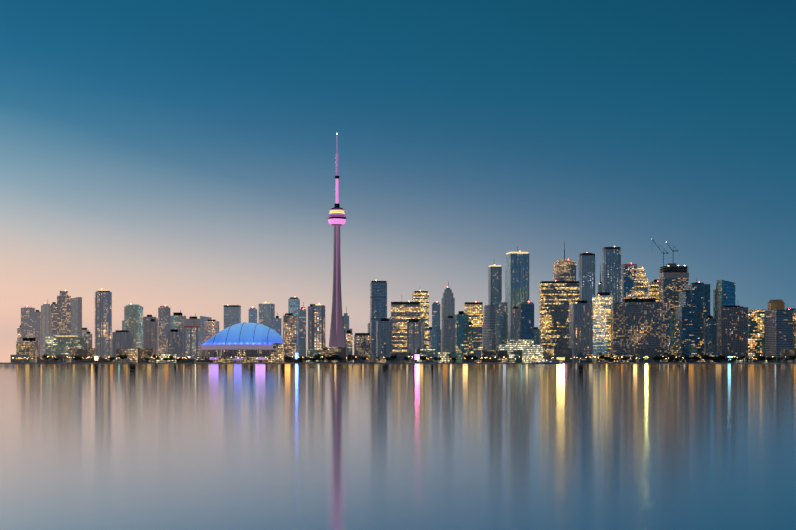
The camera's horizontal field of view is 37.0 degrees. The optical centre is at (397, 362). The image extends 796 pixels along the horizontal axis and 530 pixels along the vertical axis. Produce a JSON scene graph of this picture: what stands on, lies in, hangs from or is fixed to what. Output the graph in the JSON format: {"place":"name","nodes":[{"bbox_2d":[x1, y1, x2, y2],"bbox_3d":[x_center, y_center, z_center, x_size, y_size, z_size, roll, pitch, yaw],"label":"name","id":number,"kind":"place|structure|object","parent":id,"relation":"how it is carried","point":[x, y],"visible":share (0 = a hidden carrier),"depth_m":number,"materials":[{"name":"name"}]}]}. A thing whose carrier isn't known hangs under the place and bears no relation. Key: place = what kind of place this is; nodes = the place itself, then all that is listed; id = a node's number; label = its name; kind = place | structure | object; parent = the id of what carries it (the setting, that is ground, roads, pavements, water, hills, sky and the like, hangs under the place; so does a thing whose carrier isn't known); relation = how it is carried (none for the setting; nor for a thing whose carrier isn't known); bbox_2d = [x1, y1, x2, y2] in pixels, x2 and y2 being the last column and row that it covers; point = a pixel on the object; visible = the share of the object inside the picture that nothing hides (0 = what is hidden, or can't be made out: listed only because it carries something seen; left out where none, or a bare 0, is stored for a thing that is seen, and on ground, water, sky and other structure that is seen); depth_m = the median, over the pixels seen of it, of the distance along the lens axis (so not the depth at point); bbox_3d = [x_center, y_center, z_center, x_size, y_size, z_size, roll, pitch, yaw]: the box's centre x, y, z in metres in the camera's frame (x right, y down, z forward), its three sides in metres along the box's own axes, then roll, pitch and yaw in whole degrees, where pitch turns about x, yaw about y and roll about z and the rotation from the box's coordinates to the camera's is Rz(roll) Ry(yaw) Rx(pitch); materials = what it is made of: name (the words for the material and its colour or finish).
{"place":"outdoors","nodes":[
{"label":"outdoors","id":0,"kind":"place"},
{"bbox_2d":[328,143,345,346],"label":"observation tower","id":1,"kind":"structure","parent":0,"point":[336,217],"depth_m":2825.01,"materials":[{"name":"concrete"}]},
{"bbox_2d":[0,364,795,529],"bbox_3d":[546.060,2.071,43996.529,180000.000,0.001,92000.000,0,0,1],"label":"lake water","id":2,"kind":"structure","parent":0,"point":[397,446],"depth_m":29.16,"materials":[{"name":"blue liquid"}]},
{"bbox_2d":[0,363,792,363],"bbox_3d":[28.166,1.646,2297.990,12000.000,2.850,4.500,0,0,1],"label":"seawall","id":3,"kind":"object","parent":2,"relation":"in","point":[381,363],"visible":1,"depth_m":2296.32,"materials":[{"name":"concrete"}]},
{"bbox_2d":[532,358,564,363],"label":"ferry","id":4,"kind":"object","parent":2,"relation":"on","point":[547,361],"visible":0.96,"depth_m":2261.01,"materials":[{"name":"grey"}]},
{"bbox_2d":[0,0,795,362],"label":"sky","id":5,"kind":"structure","parent":0,"point":[179,155],"materials":[{"name":"blue"}]},
{"label":"city ground","id":6,"kind":"structure","parent":0,"visible":0},
{"bbox_2d":[11,355,32,362],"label":"building","id":7,"kind":"structure","parent":6,"relation":"on","point":[25,359],"depth_m":2427.19,"materials":[{"name":"grey"}]},
{"bbox_2d":[16,338,37,362],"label":"building","id":8,"kind":"structure","parent":6,"relation":"on","point":[27,346],"depth_m":2479.82,"materials":[{"name":"brown"}]},
{"bbox_2d":[21,306,40,355],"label":"building","id":9,"kind":"structure","parent":6,"relation":"on","point":[30,322],"depth_m":2917.45,"materials":[{"name":"grey"}]},
{"bbox_2d":[41,303,50,355],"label":"building","id":10,"kind":"structure","parent":6,"relation":"on","point":[45,319],"depth_m":3013.78,"materials":[{"name":"grey"}]},
{"bbox_2d":[37,356,58,362],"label":"building","id":11,"kind":"structure","parent":6,"relation":"on","point":[42,360],"depth_m":2351.22,"materials":[{"name":"grey"}]},
{"bbox_2d":[51,290,70,335],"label":"building","id":12,"kind":"structure","parent":6,"relation":"on","point":[61,317],"depth_m":2816.47,"materials":[{"name":"grey"}]},
{"bbox_2d":[56,355,70,362],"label":"building","id":13,"kind":"structure","parent":6,"relation":"on","point":[66,359],"depth_m":2383.34,"materials":[{"name":"brown"}]},
{"bbox_2d":[46,336,87,355],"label":"building","id":14,"kind":"structure","parent":6,"relation":"on","point":[58,345],"depth_m":2488.87,"materials":[{"name":"green"}]},
{"bbox_2d":[71,297,81,335],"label":"building","id":15,"kind":"structure","parent":6,"relation":"on","point":[76,316],"depth_m":2963.44,"materials":[{"name":"grey"}]},
{"bbox_2d":[69,348,95,362],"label":"building","id":16,"kind":"structure","parent":6,"relation":"on","point":[85,353],"depth_m":2405.99,"materials":[{"name":"brown"}]},
{"bbox_2d":[84,332,91,347],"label":"building","id":17,"kind":"structure","parent":6,"relation":"on","point":[88,335],"depth_m":2708.87,"materials":[{"name":"grey"}]},
{"bbox_2d":[90,357,115,362],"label":"building","id":18,"kind":"structure","parent":6,"relation":"on","point":[101,360],"depth_m":2355.68,"materials":[{"name":"grey"}]},
{"bbox_2d":[95,289,111,356],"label":"building","id":19,"kind":"structure","parent":6,"relation":"on","point":[103,322],"depth_m":2767.45,"materials":[{"name":"grey glass"}]},
{"bbox_2d":[112,330,133,356],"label":"building","id":20,"kind":"structure","parent":6,"relation":"on","point":[122,339],"depth_m":2561.15,"materials":[{"name":"grey"}]},
{"bbox_2d":[116,349,137,362],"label":"building","id":21,"kind":"structure","parent":6,"relation":"on","point":[131,354],"depth_m":2440.53,"materials":[{"name":"brown"}]},
{"bbox_2d":[124,303,142,348],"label":"building","id":22,"kind":"structure","parent":6,"relation":"on","point":[133,317],"depth_m":2862.58,"materials":[{"name":"teal"}]},
{"bbox_2d":[138,348,153,362],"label":"building","id":23,"kind":"structure","parent":6,"relation":"on","point":[143,353],"depth_m":2352.37,"materials":[{"name":"brown"}]},
{"bbox_2d":[143,315,155,347],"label":"building","id":24,"kind":"structure","parent":6,"relation":"on","point":[147,320],"depth_m":2809.36,"materials":[{"name":"grey"}]},
{"bbox_2d":[149,319,156,362],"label":"building","id":25,"kind":"structure","parent":6,"relation":"on","point":[153,334],"depth_m":2656.93,"materials":[{"name":"grey"}]},
{"bbox_2d":[158,305,169,353],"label":"building","id":26,"kind":"structure","parent":6,"relation":"on","point":[163,321],"depth_m":2912.18,"materials":[{"name":"grey"}]},
{"bbox_2d":[156,354,176,362],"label":"building","id":27,"kind":"structure","parent":6,"relation":"on","point":[162,356],"depth_m":2343.09,"materials":[{"name":"grey"}]},
{"bbox_2d":[168,327,183,358],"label":"building","id":28,"kind":"structure","parent":6,"relation":"on","point":[175,341],"depth_m":2609.04,"materials":[{"name":"grey"}]},
{"bbox_2d":[170,310,185,331],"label":"building","id":29,"kind":"structure","parent":6,"relation":"on","point":[177,320],"depth_m":2960.49,"materials":[{"name":"teal"}]},
{"bbox_2d":[184,326,199,362],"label":"building","id":30,"kind":"structure","parent":6,"relation":"on","point":[191,342],"depth_m":2806.21,"materials":[{"name":"grey"}]},
{"bbox_2d":[186,313,200,355],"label":"building","id":31,"kind":"structure","parent":6,"relation":"on","point":[192,321],"depth_m":2995.16,"materials":[{"name":"grey"}]},
{"bbox_2d":[200,316,211,355],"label":"building","id":32,"kind":"structure","parent":6,"relation":"on","point":[203,318],"depth_m":3007.46,"materials":[{"name":"grey"}]},
{"bbox_2d":[197,356,214,362],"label":"building","id":33,"kind":"structure","parent":6,"relation":"on","point":[202,359],"depth_m":2339.84,"materials":[{"name":"grey"}]},
{"bbox_2d":[204,320,218,342],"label":"building","id":34,"kind":"structure","parent":6,"relation":"on","point":[211,328],"depth_m":2905.89,"materials":[{"name":"brown"}]},
{"bbox_2d":[214,358,235,362],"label":"building","id":35,"kind":"structure","parent":6,"relation":"on","point":[226,360],"depth_m":2339.32,"materials":[{"name":"brown"}]},
{"bbox_2d":[224,304,240,328],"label":"building","id":36,"kind":"structure","parent":6,"relation":"on","point":[232,314],"depth_m":3105.58,"materials":[{"name":"grey glass"}]},
{"bbox_2d":[202,322,282,362],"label":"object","id":37,"kind":"structure","parent":6,"relation":"on","point":[246,339],"depth_m":2781.21,"materials":[{"name":"blue"}]},
{"bbox_2d":[238,356,257,362],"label":"building","id":38,"kind":"structure","parent":6,"relation":"on","point":[248,359],"depth_m":2338.77,"materials":[{"name":"brown"}]},
{"bbox_2d":[248,307,256,322],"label":"building","id":39,"kind":"structure","parent":6,"relation":"on","point":[252,314],"depth_m":3157.09,"materials":[{"name":"blue"}]},
{"bbox_2d":[259,302,274,329],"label":"building","id":40,"kind":"structure","parent":6,"relation":"on","point":[266,314],"depth_m":3110.64,"materials":[{"name":"grey glass"}]},
{"bbox_2d":[259,357,278,362],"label":"building","id":41,"kind":"structure","parent":6,"relation":"on","point":[272,360],"depth_m":2338.23,"materials":[{"name":"brown"}]},
{"bbox_2d":[274,312,281,336],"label":"building","id":42,"kind":"structure","parent":6,"relation":"on","point":[277,324],"depth_m":3003.95,"materials":[{"name":"grey glass"}]},
{"bbox_2d":[283,313,295,362],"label":"building","id":43,"kind":"structure","parent":6,"relation":"on","point":[289,334],"depth_m":2706.33,"materials":[{"name":"brown"}]},
{"bbox_2d":[288,296,299,356],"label":"building","id":44,"kind":"structure","parent":6,"relation":"on","point":[293,305],"depth_m":2954.89,"materials":[{"name":"blue glass"}]},
{"bbox_2d":[284,357,303,362],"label":"building","id":45,"kind":"structure","parent":6,"relation":"on","point":[291,361],"depth_m":2337.67,"materials":[{"name":"grey"}]},
{"bbox_2d":[299,302,305,362],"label":"building","id":46,"kind":"structure","parent":6,"relation":"on","point":[302,331],"depth_m":2903.03,"materials":[{"name":"grey glass"}]},
{"bbox_2d":[308,304,314,348],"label":"building","id":47,"kind":"structure","parent":6,"relation":"on","point":[310,327],"depth_m":2853.63,"materials":[{"name":"grey"}]},
{"bbox_2d":[307,349,321,362],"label":"building","id":48,"kind":"structure","parent":6,"relation":"on","point":[311,353],"depth_m":2397.55,"materials":[{"name":"grey"}]},
{"bbox_2d":[312,303,324,348],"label":"building","id":49,"kind":"structure","parent":6,"relation":"on","point":[318,326],"depth_m":2755.06,"materials":[{"name":"grey glass"}]},
{"bbox_2d":[322,347,346,362],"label":"building","id":50,"kind":"structure","parent":6,"relation":"on","point":[341,352],"depth_m":2385.99,"materials":[{"name":"brown"}]},
{"bbox_2d":[343,307,348,346],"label":"building","id":51,"kind":"structure","parent":6,"relation":"on","point":[345,322],"depth_m":2851.70,"materials":[{"name":"blue"}]},
{"bbox_2d":[346,328,352,362],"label":"building","id":52,"kind":"structure","parent":6,"relation":"on","point":[349,340],"depth_m":2701.52,"materials":[{"name":"grey"}]},
{"bbox_2d":[354,333,370,354],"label":"building","id":53,"kind":"structure","parent":6,"relation":"on","point":[362,343],"depth_m":2601.10,"materials":[{"name":"grey"}]},
{"bbox_2d":[354,355,372,362],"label":"building","id":54,"kind":"structure","parent":6,"relation":"on","point":[369,360],"depth_m":2342.62,"materials":[{"name":"grey"}]},
{"bbox_2d":[370,280,386,362],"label":"building","id":55,"kind":"structure","parent":6,"relation":"on","point":[378,300],"depth_m":2702.64,"materials":[{"name":"blue glass"}]},
{"bbox_2d":[376,318,391,362],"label":"building","id":56,"kind":"structure","parent":6,"relation":"on","point":[383,337],"depth_m":2503.58,"materials":[{"name":"grey"}]},
{"bbox_2d":[390,352,410,362],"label":"building","id":57,"kind":"structure","parent":6,"relation":"on","point":[400,356],"depth_m":2362.05,"materials":[{"name":"grey"}]},
{"bbox_2d":[391,301,419,351],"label":"building","id":58,"kind":"structure","parent":6,"relation":"on","point":[402,313],"depth_m":2800.03,"materials":[{"name":"yellow"}]},
{"bbox_2d":[407,319,423,362],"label":"building","id":59,"kind":"structure","parent":6,"relation":"on","point":[415,334],"depth_m":2502.38,"materials":[{"name":"grey"}]},
{"bbox_2d":[412,290,428,348],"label":"building","id":60,"kind":"structure","parent":6,"relation":"on","point":[421,297],"depth_m":2903.26,"materials":[{"name":"yellow"}]},
{"bbox_2d":[417,349,434,362],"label":"building","id":61,"kind":"structure","parent":6,"relation":"on","point":[429,354],"depth_m":2432.45,"materials":[{"name":"grey"}]},
{"bbox_2d":[429,327,440,351],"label":"building","id":62,"kind":"structure","parent":6,"relation":"on","point":[430,337],"depth_m":3268.95,"materials":[{"name":"grey"}]},
{"bbox_2d":[432,301,439,362],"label":"building","id":63,"kind":"structure","parent":6,"relation":"on","point":[436,326],"depth_m":2898.97,"materials":[{"name":"blue"}]},
{"bbox_2d":[438,352,455,362],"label":"building","id":64,"kind":"structure","parent":6,"relation":"on","point":[446,357],"depth_m":2335.85,"materials":[{"name":"grey"}]},
{"bbox_2d":[441,281,454,351],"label":"building","id":65,"kind":"structure","parent":6,"relation":"on","point":[447,304],"depth_m":3000.53,"materials":[{"name":"grey"}]},
{"bbox_2d":[443,316,454,351],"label":"building","id":66,"kind":"structure","parent":6,"relation":"on","point":[449,334],"depth_m":2548.76,"materials":[{"name":"grey glass"}]},
{"bbox_2d":[454,311,472,362],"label":"building","id":67,"kind":"structure","parent":6,"relation":"on","point":[463,335],"depth_m":2601.35,"materials":[{"name":"teal glass"}]},
{"bbox_2d":[462,354,476,362],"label":"building","id":68,"kind":"structure","parent":6,"relation":"on","point":[466,360],"depth_m":2359.23,"materials":[{"name":"grey"}]},
{"bbox_2d":[464,301,482,362],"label":"building","id":69,"kind":"structure","parent":6,"relation":"on","point":[474,310],"depth_m":2847.80,"materials":[{"name":"yellow"}]},
{"bbox_2d":[483,305,495,349],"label":"building","id":70,"kind":"structure","parent":6,"relation":"on","point":[489,327],"depth_m":2499.64,"materials":[{"name":"grey glass"}]},
{"bbox_2d":[481,350,507,362],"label":"building","id":71,"kind":"structure","parent":6,"relation":"on","point":[496,356],"depth_m":2347.36,"materials":[{"name":"grey"}]},
{"bbox_2d":[488,264,501,304],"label":"building","id":72,"kind":"structure","parent":6,"relation":"on","point":[494,282],"depth_m":3000.09,"materials":[{"name":"grey"}]},
{"bbox_2d":[493,301,507,349],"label":"building","id":73,"kind":"structure","parent":6,"relation":"on","point":[501,322],"depth_m":2699.68,"materials":[{"name":"blue glass"}]},
{"bbox_2d":[510,307,519,339],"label":"building","id":74,"kind":"structure","parent":6,"relation":"on","point":[514,323],"depth_m":2547.01,"materials":[{"name":"grey glass"}]},
{"bbox_2d":[509,350,521,362],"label":"building","id":75,"kind":"structure","parent":6,"relation":"on","point":[514,354],"depth_m":2382.21,"materials":[{"name":"grey"}]},
{"bbox_2d":[505,247,528,339],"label":"building","id":76,"kind":"structure","parent":6,"relation":"on","point":[516,278],"depth_m":2906.50,"materials":[{"name":"blue glass"}]},
{"bbox_2d":[499,340,541,362],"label":"low-rise building","id":77,"kind":"structure","parent":6,"relation":"on","point":[530,349],"depth_m":2396.93,"materials":[{"name":"grey"}]},
{"bbox_2d":[518,301,533,339],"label":"building","id":78,"kind":"structure","parent":6,"relation":"on","point":[526,320],"depth_m":2598.97,"materials":[{"name":"blue glass"}]},
{"bbox_2d":[534,327,538,343],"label":"building","id":79,"kind":"structure","parent":6,"relation":"on","point":[536,335],"depth_m":3072.27,"materials":[{"name":"blue"}]},
{"bbox_2d":[542,350,550,358],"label":"building","id":80,"kind":"structure","parent":6,"relation":"on","point":[546,354],"depth_m":2419.07,"materials":[{"name":"grey"}]},
{"bbox_2d":[539,280,579,358],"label":"building","id":81,"kind":"structure","parent":6,"relation":"on","point":[556,298],"depth_m":2745.61,"materials":[{"name":"yellow"}]},
{"bbox_2d":[554,348,571,362],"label":"building","id":82,"kind":"structure","parent":6,"relation":"on","point":[566,353],"depth_m":2417.92,"materials":[{"name":"grey"}]},
{"bbox_2d":[553,242,575,280],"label":"building","id":83,"kind":"structure","parent":6,"relation":"on","point":[564,270],"depth_m":3300.21,"materials":[{"name":"yellow"}]},
{"bbox_2d":[569,300,592,362],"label":"building","id":84,"kind":"structure","parent":6,"relation":"on","point":[580,326],"depth_m":2497.72,"materials":[{"name":"grey"}]},
{"bbox_2d":[576,353,592,362],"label":"building","id":85,"kind":"structure","parent":6,"relation":"on","point":[584,359],"depth_m":2428.36,"materials":[{"name":"grey"}]},
{"bbox_2d":[578,253,594,302],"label":"building","id":86,"kind":"structure","parent":6,"relation":"on","point":[586,270],"depth_m":3193.91,"materials":[{"name":"grey"}]},
{"bbox_2d":[592,289,612,362],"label":"building","id":87,"kind":"structure","parent":6,"relation":"on","point":[602,301],"depth_m":2647.97,"materials":[{"name":"yellow"}]},
{"bbox_2d":[596,353,619,362],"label":"building","id":88,"kind":"structure","parent":6,"relation":"on","point":[608,355],"depth_m":2404.06,"materials":[{"name":"grey"}]},
{"bbox_2d":[602,246,620,301],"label":"building","id":89,"kind":"structure","parent":6,"relation":"on","point":[611,270],"depth_m":3243.00,"materials":[{"name":"grey"}]},
{"bbox_2d":[621,263,636,301],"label":"building","id":90,"kind":"structure","parent":6,"relation":"on","point":[628,273],"depth_m":3294.95,"materials":[{"name":"blue glass"}]},
{"bbox_2d":[623,355,634,362],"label":"building","id":91,"kind":"structure","parent":6,"relation":"on","point":[632,357],"depth_m":2344.28,"materials":[{"name":"grey"}]},
{"bbox_2d":[611,296,669,362],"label":"building","id":92,"kind":"structure","parent":6,"relation":"on","point":[640,322],"depth_m":2443.98,"materials":[{"name":"grey glass"}]},
{"bbox_2d":[634,267,647,297],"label":"building","id":93,"kind":"structure","parent":6,"relation":"on","point":[640,285],"depth_m":3096.43,"materials":[{"name":"yellow"}]},
{"bbox_2d":[635,348,659,362],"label":"building","id":94,"kind":"structure","parent":6,"relation":"on","point":[641,353],"depth_m":2430.27,"materials":[{"name":"grey"}]},
{"bbox_2d":[649,279,658,301],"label":"building","id":95,"kind":"structure","parent":6,"relation":"on","point":[654,289],"depth_m":3091.87,"materials":[{"name":"yellow"}]},
{"bbox_2d":[662,353,677,362],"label":"building","id":96,"kind":"structure","parent":6,"relation":"on","point":[675,355],"depth_m":2388.22,"materials":[{"name":"grey"}]},
{"bbox_2d":[652,240,688,307],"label":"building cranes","id":97,"kind":"object","parent":6,"relation":"on","point":[673,279],"visible":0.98,"depth_m":2891.91,"materials":[{"name":"grey"}]},
{"bbox_2d":[670,308,673,352],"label":"building","id":98,"kind":"structure","parent":6,"relation":"on","point":[671,330],"depth_m":2592.71,"materials":[{"name":"teal"}]},
{"bbox_2d":[674,305,703,355],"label":"building","id":99,"kind":"structure","parent":6,"relation":"on","point":[688,330],"depth_m":2547.88,"materials":[{"name":"blue glass"}]},
{"bbox_2d":[678,356,705,362],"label":"building","id":100,"kind":"structure","parent":6,"relation":"on","point":[701,360],"depth_m":2417.98,"materials":[{"name":"grey"}]},
{"bbox_2d":[679,278,709,317],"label":"building","id":101,"kind":"structure","parent":6,"relation":"on","point":[696,293],"depth_m":2799.89,"materials":[{"name":"blue glass"}]},
{"bbox_2d":[704,313,716,362],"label":"building","id":102,"kind":"structure","parent":6,"relation":"on","point":[710,333],"depth_m":2691.37,"materials":[{"name":"grey"}]},
{"bbox_2d":[713,290,715,317],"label":"building","id":103,"kind":"structure","parent":6,"relation":"on","point":[714,303],"depth_m":2895.05,"materials":[{"name":"teal"}]},
{"bbox_2d":[709,352,719,362],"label":"building","id":104,"kind":"structure","parent":6,"relation":"on","point":[713,354],"depth_m":2359.63,"materials":[{"name":"grey"}]},
{"bbox_2d":[716,280,734,351],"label":"building","id":105,"kind":"structure","parent":6,"relation":"on","point":[725,292],"depth_m":2794.59,"materials":[{"name":"blue glass"}]},
{"bbox_2d":[720,353,734,362],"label":"building","id":106,"kind":"structure","parent":6,"relation":"on","point":[727,355],"depth_m":2381.13,"materials":[{"name":"grey"}]},
{"bbox_2d":[718,305,747,362],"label":"building","id":107,"kind":"structure","parent":6,"relation":"on","point":[732,328],"depth_m":2491.38,"materials":[{"name":"grey"}]},
{"bbox_2d":[736,357,764,362],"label":"building","id":108,"kind":"structure","parent":6,"relation":"on","point":[752,360],"depth_m":2388.25,"materials":[{"name":"grey"}]},
{"bbox_2d":[748,310,764,356],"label":"building","id":109,"kind":"structure","parent":6,"relation":"on","point":[756,332],"depth_m":2593.79,"materials":[{"name":"yellow"}]},
{"bbox_2d":[765,299,792,356],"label":"building","id":110,"kind":"structure","parent":6,"relation":"on","point":[778,327],"depth_m":2451.04,"materials":[{"name":"grey"}]},
{"bbox_2d":[781,349,795,362],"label":"building","id":111,"kind":"structure","parent":6,"relation":"on","point":[791,352],"depth_m":2352.57,"materials":[{"name":"grey"}]},
{"bbox_2d":[793,314,795,348],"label":"building","id":112,"kind":"structure","parent":6,"relation":"on","point":[794,331],"depth_m":2505.06,"materials":[{"name":"yellow"}]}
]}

